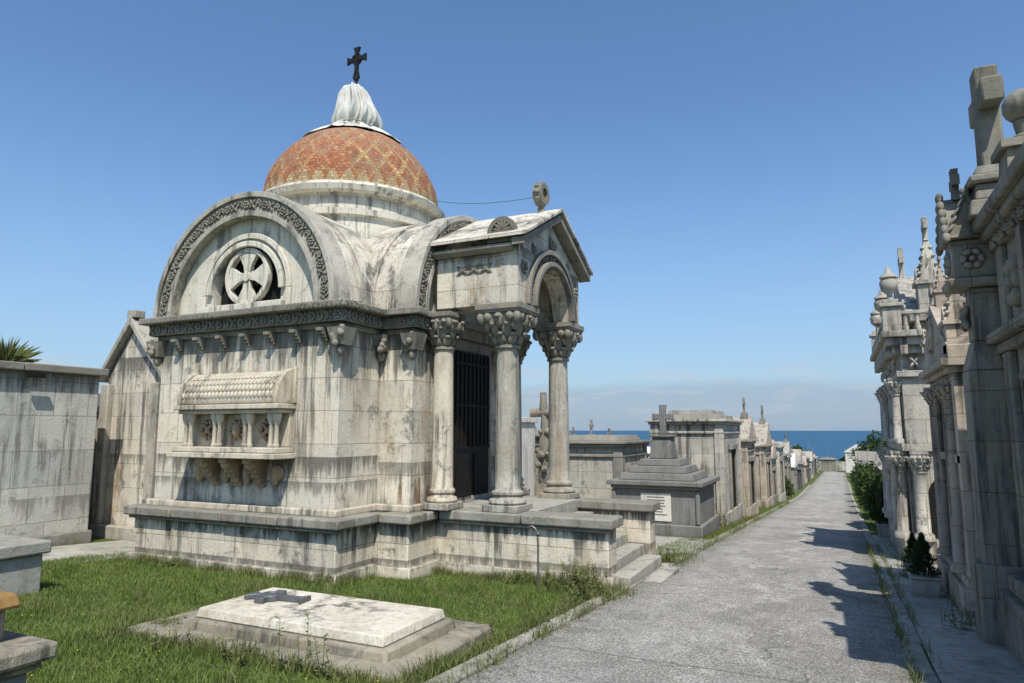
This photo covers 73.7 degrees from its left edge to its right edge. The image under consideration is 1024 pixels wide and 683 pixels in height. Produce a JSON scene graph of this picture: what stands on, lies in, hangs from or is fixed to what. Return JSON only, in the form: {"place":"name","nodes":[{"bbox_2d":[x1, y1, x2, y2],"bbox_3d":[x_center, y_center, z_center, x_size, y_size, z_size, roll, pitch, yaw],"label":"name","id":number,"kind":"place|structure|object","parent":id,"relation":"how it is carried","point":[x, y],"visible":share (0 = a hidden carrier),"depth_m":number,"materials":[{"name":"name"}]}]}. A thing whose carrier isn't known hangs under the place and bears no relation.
{"place":"outdoors","nodes":[
{"label":"outdoors","id":0,"kind":"place"},
{"bbox_2d":[42,540,132,563],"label":"gravel path","id":1,"kind":"structure","parent":0,"point":[90,549],"depth_m":11.71,"materials":[{"name":"beige gravel"}]},
{"bbox_2d":[88,310,161,540],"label":"gabled side chapel","id":2,"kind":"structure","parent":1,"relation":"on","point":[125,461],"depth_m":13.75,"materials":[{"name":"stone"}]},
{"bbox_2d":[4,470,934,682],"bbox_3d":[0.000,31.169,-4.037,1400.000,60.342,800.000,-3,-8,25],"label":"ground","id":3,"kind":"structure","parent":0,"point":[872,531],"depth_m":7.50,"materials":[{"name":"green plant"}]},
{"bbox_2d":[0,535,51,594],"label":"box tomb","id":4,"kind":"object","parent":3,"relation":"on","point":[20,563],"visible":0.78,"depth_m":7.88,"materials":[{"name":"stone"}]},
{"bbox_2d":[0,591,57,682],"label":"pedestal grave","id":5,"kind":"object","parent":3,"relation":"on","point":[21,655],"visible":1,"depth_m":3.84,"materials":[{"name":"stone"}]},
{"bbox_2d":[0,360,108,545],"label":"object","id":6,"kind":"object","parent":3,"relation":"on","point":[78,537],"visible":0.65,"depth_m":12.29,"materials":[{"name":"grey stone"}]},
{"bbox_2d":[0,334,42,362],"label":"yucca plant","id":7,"kind":"object","parent":6,"relation":"on","point":[9,352],"visible":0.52,"depth_m":12.66,"materials":[{"name":"green plant"}]},
{"bbox_2d":[25,373,45,377],"bbox_3d":[-8.294,0.592,11.890,0.060,0.080,0.300,-3,-8,25],"label":"lamp bracket","id":8,"kind":"object","parent":6,"relation":"attached to","point":[35,375],"visible":1,"depth_m":11.86,"materials":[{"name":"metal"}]},
{"bbox_2d":[0,369,99,537],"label":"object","id":9,"kind":"object","parent":6,"relation":"attached to","point":[47,430],"visible":0.68,"depth_m":12.12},
{"bbox_2d":[88,412,98,522],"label":"walls","id":10,"kind":"structure","parent":3,"relation":"on","point":[93,468],"depth_m":14.09,"materials":[{"name":"stone"}]},
{"bbox_2d":[97,394,99,411],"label":"roof","id":11,"kind":"structure","parent":10,"relation":"on","point":[98,405],"depth_m":14.61,"materials":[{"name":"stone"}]},
{"bbox_2d":[126,609,491,682],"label":"grave slab","id":12,"kind":"structure","parent":3,"relation":"on","point":[446,632],"depth_m":5.71,"materials":[{"name":"stone"}]},
{"bbox_2d":[196,587,444,647],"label":"slab","id":13,"kind":"structure","parent":12,"relation":"on","point":[381,624],"depth_m":6.02,"materials":[{"name":"stone"}]},
{"bbox_2d":[244,589,310,603],"bbox_3d":[-2.248,2.446,6.536,0.638,0.055,0.369,-3,-8,25],"label":"metal cross","id":14,"kind":"object","parent":13,"relation":"on","point":[268,596],"visible":1,"depth_m":6.48,"materials":[{"name":"grey metal"}]},
{"bbox_2d":[124,46,678,588],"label":"domed mausoleum","id":15,"kind":"structure","parent":3,"relation":"on","point":[346,318],"depth_m":10.37,"materials":[{"name":"stone"}]},
{"bbox_2d":[453,349,488,497],"bbox_3d":[-0.690,1.430,11.705,0.015,2.490,1.220,-3,-8,25],"label":"door leaf","id":16,"kind":"structure","parent":15,"relation":"in","point":[471,450],"depth_m":11.64,"materials":[{"name":"brown metal"}]},
{"bbox_2d":[5,501,975,682],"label":"tall grass","id":17,"kind":"structure","parent":3,"relation":"on","point":[489,643],"depth_m":6.76,"materials":[{"name":"green plant"}]},
{"bbox_2d":[522,417,537,494],"bbox_3d":[-0.386,3.328,16.227,1.500,3.020,1.600,-3,-8,25],"label":"white frame tomb","id":18,"kind":"object","parent":3,"relation":"on","point":[528,450],"visible":0.15,"depth_m":16.34,"materials":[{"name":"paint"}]},
{"bbox_2d":[528,525,539,587],"bbox_3d":[0.292,2.927,9.108,0.169,0.934,0.046,-3,-8,25],"label":"water pipe","id":19,"kind":"object","parent":3,"relation":"on","point":[537,533],"visible":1,"depth_m":9.09,"materials":[{"name":"grey metal"}]},
{"bbox_2d":[530,392,548,495],"bbox_3d":[0.794,3.045,16.646,0.716,3.615,0.700,-3,-8,25],"label":"rustic cross monument","id":20,"kind":"object","parent":3,"relation":"on","point":[541,450],"visible":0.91,"depth_m":16.60,"materials":[{"name":"grey stone"}]},
{"bbox_2d":[529,415,579,483],"bbox_3d":[0.859,4.968,28.150,3.172,4.291,2.643,-3,-8,25],"label":"family tomb","id":21,"kind":"object","parent":3,"relation":"on","point":[537,436],"visible":0.11,"depth_m":26.86,"materials":[{"name":"grey stone"}]},
{"bbox_2d":[150,510,975,679],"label":"weeds","id":22,"kind":"object","parent":3,"relation":"on","point":[588,578],"visible":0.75,"depth_m":8.18,"materials":[{"name":"green plant"}]},
{"bbox_2d":[548,420,594,451],"bbox_3d":[3.046,4.883,25.991,3.333,3.790,2.636,-3,-8,25],"label":"family tomb","id":23,"kind":"object","parent":3,"relation":"on","point":[591,425],"visible":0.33,"depth_m":26.15,"materials":[{"name":"stone"}]},
{"bbox_2d":[569,435,651,498],"bbox_3d":[2.713,4.246,20.149,2.190,2.948,2.940,-3,-8,25],"label":"family tomb","id":24,"kind":"object","parent":3,"relation":"on","point":[596,462],"visible":0.49,"depth_m":19.05,"materials":[{"name":"stone"}]},
{"bbox_2d":[423,484,810,682],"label":"kerb","id":25,"kind":"structure","parent":3,"relation":"on","point":[521,639],"depth_m":6.24,"materials":[{"name":"stone"}]},
{"bbox_2d":[607,428,649,457],"bbox_3d":[4.433,5.833,30.917,3.121,3.768,2.871,-3,-8,25],"label":"family tomb","id":26,"kind":"object","parent":3,"relation":"on","point":[610,433],"visible":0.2,"depth_m":31.12,"materials":[{"name":"grey stone"}]},
{"bbox_2d":[607,404,719,537],"bbox_3d":[4.072,3.562,18.133,2.400,3.754,2.700,-3,-8,25],"label":"stepped granite tomb","id":27,"kind":"object","parent":3,"relation":"on","point":[681,490],"visible":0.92,"depth_m":17.14,"materials":[{"name":"dark granite"},{"name":"white marble"}]},
{"bbox_2d":[645,410,744,526],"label":"stone block chapel","id":28,"kind":"structure","parent":3,"relation":"on","point":[708,442],"depth_m":20.84,"materials":[{"name":"grey stone"}]},
{"bbox_2d":[732,449,736,507],"bbox_3d":[7.119,4.523,21.962,0.030,2.100,1.000,-3,-8,25],"label":"door","id":29,"kind":"structure","parent":28,"relation":"in","point":[733,455],"depth_m":22.13,"materials":[{"name":"brown metal"}]},
{"bbox_2d":[733,398,758,516],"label":"gabled chapel","id":30,"kind":"structure","parent":3,"relation":"on","point":[749,439],"depth_m":25.08,"materials":[{"name":"beige stone"}]},
{"bbox_2d":[751,461,753,502],"bbox_3d":[8.993,5.399,25.584,0.030,1.850,1.000,-3,-8,25],"label":"door","id":31,"kind":"structure","parent":30,"relation":"in","point":[751,461],"depth_m":25.78,"materials":[{"name":"brown metal"}]},
{"bbox_2d":[753,405,773,507],"bbox_3d":[11.172,5.736,33.317,2.790,5.177,3.340,-3,-8,25],"label":"roadside tomb","id":32,"kind":"object","parent":3,"relation":"on","point":[764,481],"visible":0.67,"depth_m":31.66,"materials":[{"name":"beige stone"}]},
{"bbox_2d":[768,462,770,495],"bbox_3d":[12.291,6.714,32.653,0.030,1.925,1.000,-3,-8,25],"label":"door","id":33,"kind":"structure","parent":32,"relation":"in","point":[768,462],"depth_m":32.93,"materials":[{"name":"brown metal"}]},
{"bbox_2d":[771,440,778,502],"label":"roadside tomb","id":34,"kind":"object","parent":3,"relation":"on","point":[774,456],"visible":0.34,"depth_m":36.30,"materials":[{"name":"beige stone"}]},
{"bbox_2d":[775,443,785,501],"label":"roadside tomb","id":35,"kind":"object","parent":3,"relation":"on","point":[781,491],"visible":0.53,"depth_m":38.71,"materials":[{"name":"stone"}]},
{"bbox_2d":[775,431,791,492],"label":"roadside tomb","id":36,"kind":"object","parent":3,"relation":"on","point":[786,449],"visible":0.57,"depth_m":49.83,"materials":[{"name":"stone"}]},
{"bbox_2d":[783,452,788,496],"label":"roadside tomb","id":37,"kind":"object","parent":3,"relation":"on","point":[785,465],"visible":0.18,"depth_m":46.17,"materials":[{"name":"beige stone"}]},
{"bbox_2d":[785,476,794,498],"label":"leafy shrub","id":38,"kind":"object","parent":3,"relation":"on","point":[789,489],"visible":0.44,"depth_m":42.94,"materials":[{"name":"green plant"}]},
{"bbox_2d":[791,443,797,491],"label":"roadside tomb","id":39,"kind":"object","parent":3,"relation":"on","point":[794,465],"visible":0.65,"depth_m":52.42,"materials":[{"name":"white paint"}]},
{"bbox_2d":[790,444,802,450],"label":"broadleaf tree","id":40,"kind":"object","parent":3,"relation":"on","point":[797,447],"visible":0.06,"depth_m":115.06,"materials":[{"name":"green plant"}]},
{"bbox_2d":[792,449,802,461],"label":"roadside tomb","id":41,"kind":"object","parent":3,"relation":"on","point":[798,454],"visible":0.12,"depth_m":63.94,"materials":[{"name":"beige stone"}]},
{"bbox_2d":[797,466,802,489],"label":"roadside tomb","id":42,"kind":"object","parent":3,"relation":"on","point":[799,479],"visible":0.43,"depth_m":55.26,"materials":[{"name":"stone"}]},
{"bbox_2d":[797,460,804,486],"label":"roadside tomb","id":43,"kind":"object","parent":3,"relation":"on","point":[800,463],"visible":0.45,"depth_m":59.67,"materials":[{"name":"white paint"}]},
{"bbox_2d":[802,453,807,482],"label":"roadside tomb","id":44,"kind":"object","parent":3,"relation":"on","point":[804,458],"visible":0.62,"depth_m":67.17,"materials":[{"name":"beige stone"}]},
{"bbox_2d":[801,451,813,477],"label":"roadside tomb","id":45,"kind":"object","parent":3,"relation":"on","point":[808,454],"visible":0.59,"depth_m":80.82,"materials":[{"name":"stone"}]},
{"bbox_2d":[806,457,809,481],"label":"roadside tomb","id":46,"kind":"object","parent":3,"relation":"on","point":[808,475],"visible":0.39,"depth_m":70.39,"materials":[{"name":"stone"}]},
{"bbox_2d":[805,446,816,474],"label":"roadside tomb","id":47,"kind":"object","parent":3,"relation":"on","point":[815,465],"visible":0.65,"depth_m":93.73,"materials":[{"name":"beige stone"}]},
{"bbox_2d":[819,453,836,470],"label":"roadside tomb","id":48,"kind":"object","parent":3,"relation":"on","point":[827,464],"visible":0.94,"depth_m":111.20,"materials":[{"name":"grey stone"}]},
{"bbox_2d":[818,461,845,470],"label":"boundary wall","id":49,"kind":"structure","parent":3,"relation":"on","point":[840,466],"depth_m":115.73,"materials":[{"name":"stone"}]},
{"bbox_2d":[818,455,845,461],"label":"hedge","id":50,"kind":"object","parent":3,"relation":"on","point":[842,459],"depth_m":118.51,"materials":[{"name":"green plant"}]},
{"bbox_2d":[844,444,860,472],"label":"white gatehouse","id":51,"kind":"object","parent":3,"relation":"on","point":[850,464],"visible":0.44,"depth_m":104.55,"materials":[{"name":"paint"}]},
{"bbox_2d":[850,467,856,490],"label":"leafy shrub","id":52,"kind":"object","parent":3,"relation":"on","point":[852,474],"visible":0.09,"depth_m":48.61,"materials":[{"name":"green plant"}]},
{"bbox_2d":[854,475,864,503],"bbox_3d":[17.335,7.280,33.317,1.311,1.860,1.391,-7,-10,44],"label":"leafy shrub","id":53,"kind":"object","parent":3,"relation":"on","point":[860,499],"visible":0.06,"depth_m":33.27,"materials":[{"name":"green plant"}]},
{"bbox_2d":[852,462,868,489],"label":"leafy shrub","id":54,"kind":"object","parent":3,"relation":"on","point":[860,467],"visible":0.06,"depth_m":40.03,"materials":[{"name":"green plant"}]},
{"bbox_2d":[854,449,872,464],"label":"roadside tomb","id":55,"kind":"object","parent":3,"relation":"on","point":[856,457],"visible":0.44,"depth_m":82.12,"materials":[{"name":"grey stone"}]},
{"bbox_2d":[848,430,886,462],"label":"broadleaf tree","id":56,"kind":"object","parent":3,"relation":"on","point":[873,442],"visible":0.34,"depth_m":83.06,"materials":[{"name":"green plant"}]},
{"bbox_2d":[853,461,882,511],"bbox_3d":[14.781,5.919,27.562,1.777,2.339,2.059,-3,-8,25],"label":"leafy shrub","id":57,"kind":"object","parent":3,"relation":"on","point":[864,473],"visible":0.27,"depth_m":27.57,"materials":[{"name":"green plant"}]},
{"bbox_2d":[857,451,879,461],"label":"roadside tomb","id":58,"kind":"object","parent":3,"relation":"on","point":[863,455],"visible":0.21,"depth_m":67.70,"materials":[{"name":"grey stone"}]},
{"bbox_2d":[861,471,885,522],"bbox_3d":[12.005,5.119,22.195,1.317,1.865,1.394,-7,-10,44],"label":"leafy shrub","id":59,"kind":"object","parent":3,"relation":"on","point":[873,499],"visible":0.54,"depth_m":22.14,"materials":[{"name":"green plant"}]},
{"bbox_2d":[873,461,881,481],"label":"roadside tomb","id":60,"kind":"object","parent":3,"relation":"on","point":[879,463],"visible":0.06,"depth_m":34.92,"materials":[{"name":"grey stone"}]},
{"bbox_2d":[848,482,939,682],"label":"kerb","id":61,"kind":"structure","parent":3,"relation":"on","point":[921,659],"depth_m":7.38,"materials":[{"name":"stone"}]},
{"bbox_2d":[935,64,1023,665],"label":"ornate tomb with cross","id":62,"kind":"object","parent":3,"relation":"on","point":[979,232],"visible":1,"depth_m":6.71,"materials":[{"name":"grey stone"}]},
{"bbox_2d":[0,0,1023,430],"label":"sky","id":63,"kind":"structure","parent":0,"point":[736,182],"materials":[{"name":"blue"}]},
{"bbox_2d":[655,536,710,555],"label":"gravel path","id":64,"kind":"structure","parent":0,"point":[663,540],"depth_m":15.21,"materials":[{"name":"beige gravel"}]},
{"bbox_2d":[459,471,915,682],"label":"road","id":65,"kind":"structure","parent":0,"point":[790,592],"depth_m":7.31,"materials":[{"name":"grey concrete"}]},
{"bbox_2d":[569,431,883,461],"bbox_3d":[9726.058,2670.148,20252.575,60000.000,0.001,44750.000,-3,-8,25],"label":"sea","id":66,"kind":"structure","parent":0,"point":[835,444],"depth_m":3739.18,"materials":[{"name":"liquid"}]},
{"bbox_2d":[871,535,1023,682],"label":"pavement","id":67,"kind":"structure","parent":0,"point":[968,656],"depth_m":6.47,"materials":[{"name":"concrete"}]},
{"bbox_2d":[873,495,889,537],"bbox_3d":[9.666,4.512,17.668,0.570,1.066,0.582,-3,-8,25],"label":"potted conifer","id":68,"kind":"object","parent":67,"relation":"on","point":[882,528],"visible":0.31,"depth_m":17.53,"materials":[{"name":"stone"}]},
{"bbox_2d":[902,533,916,576],"bbox_3d":[6.409,3.393,10.890,0.332,0.678,0.342,-3,-8,25],"label":"potted conifer","id":69,"kind":"object","parent":67,"relation":"on","point":[911,540],"visible":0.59,"depth_m":10.89,"materials":[{"name":"plant"}]},
{"bbox_2d":[869,217,964,563],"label":"tall chapel with urns","id":70,"kind":"structure","parent":67,"relation":"on","point":[898,322],"depth_m":13.06,"materials":[{"name":"stone"}]},
{"bbox_2d":[906,532,941,597],"bbox_3d":[5.562,2.996,9.233,0.432,0.824,0.433,-3,-8,25],"label":"potted conifer","id":71,"kind":"object","parent":67,"relation":"on","point":[924,583],"visible":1,"depth_m":9.13,"materials":[{"name":"plant"}]},
{"bbox_2d":[918,256,1002,616],"bbox_3d":[6.713,1.271,8.640,2.484,5.130,2.580,-3,-8,25],"label":"pedimented beige tomb","id":72,"kind":"object","parent":67,"relation":"on","point":[945,343],"visible":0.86,"depth_m":8.42,"materials":[{"name":"stone"}]}
]}

